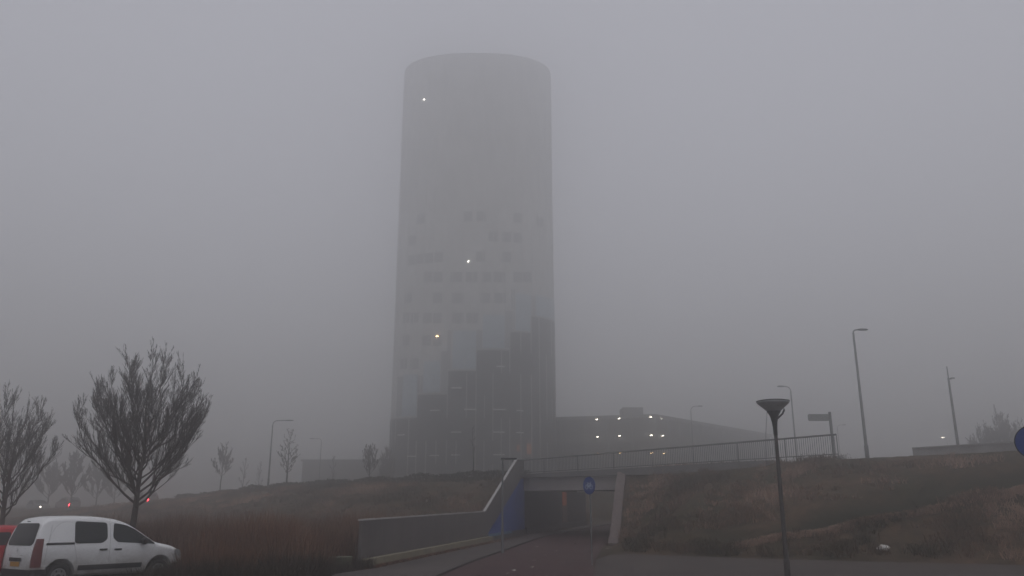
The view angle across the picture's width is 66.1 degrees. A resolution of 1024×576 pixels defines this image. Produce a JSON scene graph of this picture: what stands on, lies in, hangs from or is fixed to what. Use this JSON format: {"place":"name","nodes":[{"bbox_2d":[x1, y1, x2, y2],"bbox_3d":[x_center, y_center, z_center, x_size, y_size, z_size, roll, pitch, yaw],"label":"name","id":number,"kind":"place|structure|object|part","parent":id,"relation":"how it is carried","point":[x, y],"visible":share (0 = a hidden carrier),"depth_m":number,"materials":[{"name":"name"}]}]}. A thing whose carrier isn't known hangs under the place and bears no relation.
{"place":"outdoors","nodes":[
{"label":"outdoors","id":0,"kind":"place"},
{"bbox_2d":[301,459,387,484],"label":"building","id":1,"kind":"structure","parent":0,"point":[351,469],"depth_m":146.25,"materials":[{"name":"grey concrete"}]},
{"bbox_2d":[306,470,313,476],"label":"window","id":2,"kind":"structure","parent":1,"relation":"in","point":[309,473],"depth_m":145.96,"materials":[{"name":"grey glass"}]},
{"bbox_2d":[318,470,325,476],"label":"window","id":3,"kind":"structure","parent":1,"relation":"in","point":[322,472],"depth_m":145.96,"materials":[{"name":"grey glass"}]},
{"bbox_2d":[330,470,337,476],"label":"window","id":4,"kind":"structure","parent":1,"relation":"in","point":[336,471],"depth_m":145.96,"materials":[{"name":"grey glass"}]},
{"bbox_2d":[342,470,349,476],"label":"window","id":5,"kind":"structure","parent":1,"relation":"in","point":[345,473],"depth_m":145.96,"materials":[{"name":"grey glass"}]},
{"bbox_2d":[354,470,361,476],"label":"window","id":6,"kind":"structure","parent":1,"relation":"in","point":[357,473],"depth_m":145.96,"materials":[{"name":"grey glass"}]},
{"bbox_2d":[366,470,372,476],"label":"window","id":7,"kind":"structure","parent":1,"relation":"in","point":[371,471],"depth_m":145.96,"materials":[{"name":"grey glass"}]},
{"bbox_2d":[174,469,528,497],"bbox_3d":[-17.084,17.449,68.581,47.483,2.474,1.271,-12,-19,38],"label":"hedge","id":8,"kind":"object","parent":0,"point":[457,475],"visible":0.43,"depth_m":61.94,"materials":[{"name":"brown plant"}]},
{"bbox_2d":[329,522,610,575],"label":"sidewalk","id":9,"kind":"structure","parent":0,"point":[429,565],"depth_m":27.94,"materials":[{"name":"concrete"}]},
{"bbox_2d":[0,451,1023,571],"bbox_3d":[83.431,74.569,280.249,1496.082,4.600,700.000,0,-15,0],"label":"ground","id":10,"kind":"structure","parent":0,"point":[920,487],"depth_m":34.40,"materials":[{"name":"brown plant"}]},
{"bbox_2d":[0,379,63,524],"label":"bare tree","id":11,"kind":"object","parent":10,"relation":"on","point":[11,459],"visible":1,"depth_m":30.29,"materials":[{"name":"brown plant"}]},
{"bbox_2d":[26,500,49,508],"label":"distant car","id":12,"kind":"object","parent":10,"relation":"on","point":[37,504],"visible":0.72,"depth_m":99.29,"materials":[{"name":"grey paint"}]},
{"bbox_2d":[32,458,66,503],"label":"foggy tree","id":13,"kind":"object","parent":10,"relation":"on","point":[54,474],"visible":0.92,"depth_m":100.62,"materials":[{"name":"grey plant"}]},
{"bbox_2d":[55,497,80,508],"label":"distant car","id":14,"kind":"object","parent":10,"relation":"on","point":[64,502],"visible":0.86,"depth_m":95.16,"materials":[{"name":"grey paint"}]},
{"bbox_2d":[58,449,92,507],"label":"foggy tree","id":15,"kind":"object","parent":10,"relation":"on","point":[73,463],"visible":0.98,"depth_m":93.21,"materials":[{"name":"grey plant"}]},
{"bbox_2d":[83,461,113,505],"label":"foggy tree","id":16,"kind":"object","parent":10,"relation":"on","point":[97,474],"visible":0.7,"depth_m":104.23,"materials":[{"name":"grey plant"}]},
{"bbox_2d":[105,465,127,503],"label":"foggy tree","id":17,"kind":"object","parent":10,"relation":"on","point":[109,491],"visible":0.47,"depth_m":114.21,"materials":[{"name":"grey plant"}]},
{"bbox_2d":[62,337,211,528],"bbox_3d":[-12.751,5.499,26.954,4.556,7.832,4.520,-1,-15,4],"label":"bare tree","id":18,"kind":"object","parent":10,"relation":"on","point":[114,436],"visible":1,"depth_m":26.76,"materials":[{"name":"brown plant"}]},
{"bbox_2d":[130,491,158,502],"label":"distant car","id":19,"kind":"object","parent":10,"relation":"on","point":[154,495],"visible":0.37,"depth_m":87.58,"materials":[{"name":"grey paint"}]},
{"bbox_2d":[211,441,234,489],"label":"tree","id":20,"kind":"object","parent":10,"relation":"on","point":[223,457],"visible":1,"depth_m":83.96,"materials":[{"name":"grey plant"}]},
{"bbox_2d":[109,543,376,575],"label":"weeds","id":21,"kind":"object","parent":10,"relation":"on","point":[309,567],"visible":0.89,"depth_m":20.38,"materials":[{"name":"brown plant"}]},
{"bbox_2d":[239,457,249,487],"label":"tree","id":22,"kind":"object","parent":10,"relation":"on","point":[243,474],"visible":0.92,"depth_m":114.75,"materials":[{"name":"grey plant"}]},
{"bbox_2d":[255,462,262,484],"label":"tree","id":23,"kind":"object","parent":10,"relation":"on","point":[259,472],"visible":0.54,"depth_m":118.84,"materials":[{"name":"grey plant"}]},
{"bbox_2d":[267,420,293,486],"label":"street lamp","id":24,"kind":"object","parent":10,"relation":"on","point":[268,480],"visible":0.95,"depth_m":70.48,"materials":[{"name":"metal"}]},
{"bbox_2d":[92,502,475,573],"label":"reeds","id":25,"kind":"object","parent":10,"relation":"on","point":[188,538],"visible":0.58,"depth_m":25.47,"materials":[{"name":"brown plant"}]},
{"bbox_2d":[276,428,297,481],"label":"tree","id":26,"kind":"object","parent":10,"relation":"on","point":[287,465],"visible":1,"depth_m":73.40,"materials":[{"name":"grey plant"}]},
{"bbox_2d":[309,438,321,479],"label":"street lamp","id":27,"kind":"object","parent":10,"relation":"on","point":[320,455],"visible":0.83,"depth_m":109.64,"materials":[{"name":"metal"}]},
{"bbox_2d":[328,456,336,479],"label":"tree","id":28,"kind":"object","parent":10,"relation":"on","point":[333,475],"visible":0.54,"depth_m":102.44,"materials":[{"name":"grey plant"}]},
{"bbox_2d":[362,444,379,476],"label":"tree","id":29,"kind":"object","parent":10,"relation":"on","point":[368,457],"visible":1,"depth_m":68.33,"materials":[{"name":"grey plant"}]},
{"bbox_2d":[378,445,395,480],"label":"tree","id":30,"kind":"object","parent":10,"relation":"on","point":[386,470],"visible":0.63,"depth_m":109.11,"materials":[{"name":"grey plant"}]},
{"bbox_2d":[328,459,524,571],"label":"retaining wall","id":31,"kind":"structure","parent":10,"relation":"on","point":[384,540],"depth_m":34.87,"materials":[{"name":"concrete"}]},
{"bbox_2d":[354,538,509,570],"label":"leaf litter","id":32,"kind":"object","parent":10,"relation":"on","point":[423,556],"visible":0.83,"depth_m":31.64,"materials":[{"name":"brown plant"}]},
{"bbox_2d":[389,53,556,481],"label":"tower building","id":33,"kind":"structure","parent":10,"relation":"on","point":[474,334],"depth_m":127.95,"materials":[{"name":"grey concrete"}]},
{"bbox_2d":[400,358,406,369],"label":"window","id":34,"kind":"structure","parent":33,"relation":"in","point":[403,365],"depth_m":125.43,"materials":[{"name":"grey glass"}]},
{"bbox_2d":[402,312,409,323],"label":"window","id":35,"kind":"structure","parent":33,"relation":"in","point":[405,315],"depth_m":127.31,"materials":[{"name":"grey glass"}]},
{"bbox_2d":[402,335,409,345],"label":"window","id":36,"kind":"structure","parent":33,"relation":"in","point":[406,338],"depth_m":126.20,"materials":[{"name":"grey glass"}]},
{"bbox_2d":[405,292,411,303],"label":"window","id":37,"kind":"structure","parent":33,"relation":"in","point":[409,295],"depth_m":127.86,"materials":[{"name":"grey glass"}]},
{"bbox_2d":[408,255,414,265],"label":"window","id":38,"kind":"structure","parent":33,"relation":"in","point":[411,259],"depth_m":129.35,"materials":[{"name":"grey glass"}]},
{"bbox_2d":[409,235,415,245],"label":"window","id":39,"kind":"structure","parent":33,"relation":"in","point":[412,239],"depth_m":130.20,"materials":[{"name":"grey glass"}]},
{"bbox_2d":[410,312,418,323],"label":"window","id":40,"kind":"structure","parent":33,"relation":"in","point":[416,315],"depth_m":126.31,"materials":[{"name":"grey glass"}]},
{"bbox_2d":[410,358,418,368],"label":"window","id":41,"kind":"structure","parent":33,"relation":"in","point":[415,364],"depth_m":124.30,"materials":[{"name":"grey glass"}]},
{"bbox_2d":[416,253,423,263],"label":"window","id":42,"kind":"structure","parent":33,"relation":"in","point":[419,257],"depth_m":128.59,"materials":[{"name":"grey glass"}]},
{"bbox_2d":[417,214,424,223],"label":"window","id":43,"kind":"structure","parent":33,"relation":"in","point":[421,217],"depth_m":130.39,"materials":[{"name":"grey glass"}]},
{"bbox_2d":[422,335,430,345],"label":"window","id":44,"kind":"structure","parent":33,"relation":"in","point":[426,339],"depth_m":124.58,"materials":[{"name":"grey glass"}]},
{"bbox_2d":[423,272,431,281],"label":"window","id":45,"kind":"structure","parent":33,"relation":"in","point":[427,275],"depth_m":127.28,"materials":[{"name":"grey glass"}]},
{"bbox_2d":[423,313,431,322],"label":"window","id":46,"kind":"structure","parent":33,"relation":"in","point":[427,317],"depth_m":125.52,"materials":[{"name":"grey glass"}]},
{"bbox_2d":[424,253,432,262],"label":"window","id":47,"kind":"structure","parent":33,"relation":"in","point":[428,256],"depth_m":128.09,"materials":[{"name":"grey glass"}]},
{"bbox_2d":[433,335,440,345],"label":"window","id":48,"kind":"structure","parent":33,"relation":"in","point":[436,340],"depth_m":124.18,"materials":[{"name":"grey glass"}]},
{"bbox_2d":[433,293,441,302],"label":"window","id":49,"kind":"structure","parent":33,"relation":"in","point":[437,297],"depth_m":125.98,"materials":[{"name":"grey glass"}]},
{"bbox_2d":[433,313,441,322],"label":"window","id":50,"kind":"structure","parent":33,"relation":"in","point":[437,317],"depth_m":125.15,"materials":[{"name":"grey glass"}]},
{"bbox_2d":[434,272,442,281],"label":"window","id":51,"kind":"structure","parent":33,"relation":"in","point":[437,275],"depth_m":126.88,"materials":[{"name":"grey glass"}]},
{"bbox_2d":[434,252,442,262],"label":"window","id":52,"kind":"structure","parent":33,"relation":"in","point":[438,256],"depth_m":127.75,"materials":[{"name":"grey glass"}]},
{"bbox_2d":[450,272,461,281],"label":"window","id":53,"kind":"structure","parent":33,"relation":"in","point":[457,276],"depth_m":126.54,"materials":[{"name":"grey glass"}]},
{"bbox_2d":[451,313,463,322],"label":"window","id":54,"kind":"structure","parent":33,"relation":"in","point":[456,317],"depth_m":124.79,"materials":[{"name":"grey glass"}]},
{"bbox_2d":[453,293,463,302],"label":"window","id":55,"kind":"structure","parent":33,"relation":"in","point":[457,297],"depth_m":125.61,"materials":[{"name":"grey glass"}]},
{"bbox_2d":[463,211,471,220],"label":"window","id":56,"kind":"structure","parent":33,"relation":"in","point":[467,215],"depth_m":129.16,"materials":[{"name":"grey glass"}]},
{"bbox_2d":[466,272,477,281],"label":"window","id":57,"kind":"structure","parent":33,"relation":"in","point":[470,276],"depth_m":126.46,"materials":[{"name":"grey glass"}]},
{"bbox_2d":[466,313,477,322],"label":"window","id":58,"kind":"structure","parent":33,"relation":"in","point":[468,315],"depth_m":124.74,"materials":[{"name":"grey glass"}]},
{"bbox_2d":[476,251,484,261],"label":"window","id":59,"kind":"structure","parent":33,"relation":"in","point":[479,255],"depth_m":127.34,"materials":[{"name":"grey glass"}]},
{"bbox_2d":[476,211,485,220],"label":"window","id":60,"kind":"structure","parent":33,"relation":"in","point":[479,215],"depth_m":129.14,"materials":[{"name":"grey glass"}]},
{"bbox_2d":[481,293,489,302],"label":"window","id":61,"kind":"structure","parent":33,"relation":"in","point":[486,296],"depth_m":125.61,"materials":[{"name":"grey glass"}]},
{"bbox_2d":[482,272,490,281],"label":"window","id":62,"kind":"structure","parent":33,"relation":"in","point":[486,276],"depth_m":126.51,"materials":[{"name":"grey glass"}]},
{"bbox_2d":[488,231,497,241],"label":"window","id":63,"kind":"structure","parent":33,"relation":"in","point":[490,238],"depth_m":128.31,"materials":[{"name":"grey glass"}]},
{"bbox_2d":[494,272,504,281],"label":"window","id":64,"kind":"structure","parent":33,"relation":"in","point":[498,276],"depth_m":126.66,"materials":[{"name":"grey glass"}]},
{"bbox_2d":[494,293,505,302],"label":"window","id":65,"kind":"structure","parent":33,"relation":"in","point":[498,297],"depth_m":125.80,"materials":[{"name":"grey glass"}]},
{"bbox_2d":[502,252,510,261],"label":"window","id":66,"kind":"structure","parent":33,"relation":"in","point":[507,255],"depth_m":127.72,"materials":[{"name":"grey glass"}]},
{"bbox_2d":[502,232,510,241],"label":"window","id":67,"kind":"structure","parent":33,"relation":"in","point":[507,235],"depth_m":128.59,"materials":[{"name":"grey glass"}]},
{"bbox_2d":[513,272,521,282],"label":"window","id":68,"kind":"structure","parent":33,"relation":"in","point":[517,276],"depth_m":127.25,"materials":[{"name":"grey glass"}]},
{"bbox_2d":[513,232,521,242],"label":"window","id":69,"kind":"structure","parent":33,"relation":"in","point":[517,237],"depth_m":128.97,"materials":[{"name":"grey glass"}]},
{"bbox_2d":[513,213,521,222],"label":"window","id":70,"kind":"structure","parent":33,"relation":"in","point":[517,217],"depth_m":129.85,"materials":[{"name":"grey glass"}]},
{"bbox_2d":[523,272,531,282],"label":"window","id":71,"kind":"structure","parent":33,"relation":"in","point":[527,276],"depth_m":127.84,"materials":[{"name":"grey glass"}]},
{"bbox_2d":[527,444,530,453],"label":"lit door","id":72,"kind":"structure","parent":33,"relation":"in","point":[528,445],"depth_m":120.68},
{"bbox_2d":[537,216,543,226],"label":"window","id":73,"kind":"structure","parent":33,"relation":"in","point":[541,219],"depth_m":131.67,"materials":[{"name":"grey glass"}]},
{"bbox_2d":[471,427,475,475],"bbox_3d":[-2.952,12.881,60.764,0.484,4.311,0.504,-4,-15,13],"label":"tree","id":74,"kind":"object","parent":10,"relation":"on","point":[473,449],"visible":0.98,"depth_m":60.77,"materials":[{"name":"grey plant"}]},
{"bbox_2d":[431,523,610,575],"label":"kerb","id":75,"kind":"structure","parent":10,"relation":"on","point":[466,563],"depth_m":32.24,"materials":[{"name":"concrete"}]},
{"bbox_2d":[608,472,625,545],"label":"wing wall","id":76,"kind":"structure","parent":10,"relation":"on","point":[617,504],"depth_m":42.14,"materials":[{"name":"concrete"}]},
{"bbox_2d":[522,460,773,534],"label":"underpass bridge","id":77,"kind":"structure","parent":10,"relation":"on","point":[546,509],"depth_m":50.69,"materials":[{"name":"concrete"}]},
{"bbox_2d":[512,434,838,472],"bbox_3d":[8.059,9.808,45.301,20.924,1.790,0.090,-12,-19,38],"label":"bridge railing","id":78,"kind":"object","parent":77,"relation":"on","point":[698,446],"visible":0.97,"depth_m":43.93,"materials":[{"name":"grey metal"}]},
{"bbox_2d":[556,407,774,491],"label":"parking garage","id":79,"kind":"structure","parent":10,"relation":"on","point":[630,428],"depth_m":126.99,"materials":[{"name":"concrete"}]},
{"bbox_2d":[690,406,701,449],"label":"street lamp","id":80,"kind":"object","parent":10,"relation":"on","point":[691,425],"visible":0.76,"depth_m":93.89,"materials":[{"name":"metal"}]},
{"bbox_2d":[765,415,766,459],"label":"curved mast","id":81,"kind":"object","parent":10,"relation":"on","point":[765,437],"visible":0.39,"depth_m":78.81,"materials":[{"name":"metal"}]},
{"bbox_2d":[777,386,797,458],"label":"street lamp","id":82,"kind":"object","parent":10,"relation":"on","point":[792,417],"visible":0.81,"depth_m":69.39,"materials":[{"name":"metal"}]},
{"bbox_2d":[808,412,835,456],"bbox_3d":[16.858,8.144,42.847,1.281,2.779,0.150,0,-15,0],"label":"fingerpost sign","id":83,"kind":"object","parent":10,"relation":"on","point":[820,417],"visible":0.91,"depth_m":43.07,"materials":[{"name":"metal"}]},
{"bbox_2d":[852,328,869,457],"bbox_3d":[20.717,6.263,45.934,1.010,7.964,0.240,0,-15,0],"label":"street lamp","id":84,"kind":"object","parent":10,"relation":"on","point":[866,449],"visible":0.97,"depth_m":45.80,"materials":[{"name":"metal"}]},
{"bbox_2d":[876,545,888,550],"bbox_3d":[14.214,9.932,30.142,0.519,0.223,0.324,0,-15,0],"label":"plastic bag","id":85,"kind":"object","parent":10,"relation":"on","point":[884,546],"visible":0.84,"depth_m":30.05,"materials":[{"name":"white plastic"}]},
{"bbox_2d":[946,366,959,444],"bbox_3d":[29.092,8.409,51.572,0.485,6.593,0.200,0,-15,0],"label":"lamp mast","id":86,"kind":"object","parent":10,"relation":"on","point":[954,418],"visible":0.77,"depth_m":51.61,"materials":[{"name":"metal"}]},
{"bbox_2d":[912,441,1016,455],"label":"parapet","id":87,"kind":"structure","parent":10,"relation":"on","point":[974,448],"depth_m":36.43,"materials":[{"name":"concrete"}]},
{"bbox_2d":[965,423,992,443],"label":"foggy tree","id":88,"kind":"object","parent":10,"relation":"on","point":[978,434],"visible":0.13,"depth_m":94.44,"materials":[{"name":"grey plant"}]},
{"bbox_2d":[982,404,1023,442],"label":"foggy tree","id":89,"kind":"object","parent":10,"relation":"on","point":[1000,435],"visible":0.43,"depth_m":86.61,"materials":[{"name":"grey plant"}]},
{"bbox_2d":[0,0,1023,524],"label":"sky","id":90,"kind":"structure","parent":0,"point":[741,189],"materials":[{"name":"grey"}]},
{"bbox_2d":[441,524,610,575],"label":"cycle path","id":91,"kind":"structure","parent":0,"point":[568,557],"depth_m":30.55,"materials":[{"name":"grey asphalt"}]},
{"bbox_2d":[501,458,516,552],"bbox_3d":[-0.132,9.158,33.264,0.680,3.867,0.220,0,-15,0],"label":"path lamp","id":92,"kind":"object","parent":91,"relation":"on","point":[502,534],"visible":1,"depth_m":33.15,"materials":[{"name":"metal"}]},
{"bbox_2d":[583,476,594,564],"bbox_3d":[2.807,8.303,28.121,0.082,3.075,0.620,11,-19,-36],"label":"cycle path sign","id":93,"kind":"object","parent":91,"relation":"on","point":[589,485],"visible":0.97,"depth_m":28.29,"materials":[{"name":"metal"}]},
{"bbox_2d":[593,554,1023,575],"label":"pavement","id":94,"kind":"structure","parent":0,"point":[638,565],"depth_m":26.53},
{"bbox_2d":[756,399,790,575],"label":"bowl lamp","id":95,"kind":"object","parent":94,"relation":"on","point":[773,408],"visible":1,"depth_m":18.57,"materials":[{"name":"metal"}]},
{"bbox_2d":[1014,427,1023,455],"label":"blue round sign","id":96,"kind":"object","parent":94,"relation":"on","point":[1019,440],"visible":1,"depth_m":14.66,"materials":[{"name":"metal"}]},
{"label":"car park","id":97,"kind":"structure","parent":0,"visible":0},
{"bbox_2d":[0,525,16,571],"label":"red car","id":98,"kind":"object","parent":97,"relation":"on","point":[6,531],"visible":0.07,"depth_m":22.72,"materials":[{"name":"red paint"}]},
{"bbox_3d":[-14.743,7.179,22.510,0.145,0.358,0.778,-11,-18,35],"label":"side window","id":99,"kind":"part","parent":98,"relation":"part of","materials":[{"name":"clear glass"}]},
{"bbox_2d":[1,516,181,575],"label":"van","id":100,"kind":"object","parent":97,"relation":"on","point":[67,546],"visible":0.85,"depth_m":21.32,"materials":[{"name":"white paint"}]},
{"bbox_3d":[-13.017,6.573,21.010,1.442,0.565,0.174,-12,-20,34],"label":"rear window","id":101,"kind":"part","parent":100,"relation":"part of","materials":[{"name":"black glass"}]},
{"bbox_3d":[-11.549,6.708,21.629,0.137,0.580,0.896,-12,-20,34],"label":"side window","id":102,"kind":"part","parent":100,"relation":"part of","materials":[{"name":"black glass"}]},
{"bbox_3d":[-10.818,7.041,22.557,0.127,0.580,1.241,-12,-20,34],"label":"front window","id":103,"kind":"part","parent":100,"relation":"part of","materials":[{"name":"black glass"}]}
]}

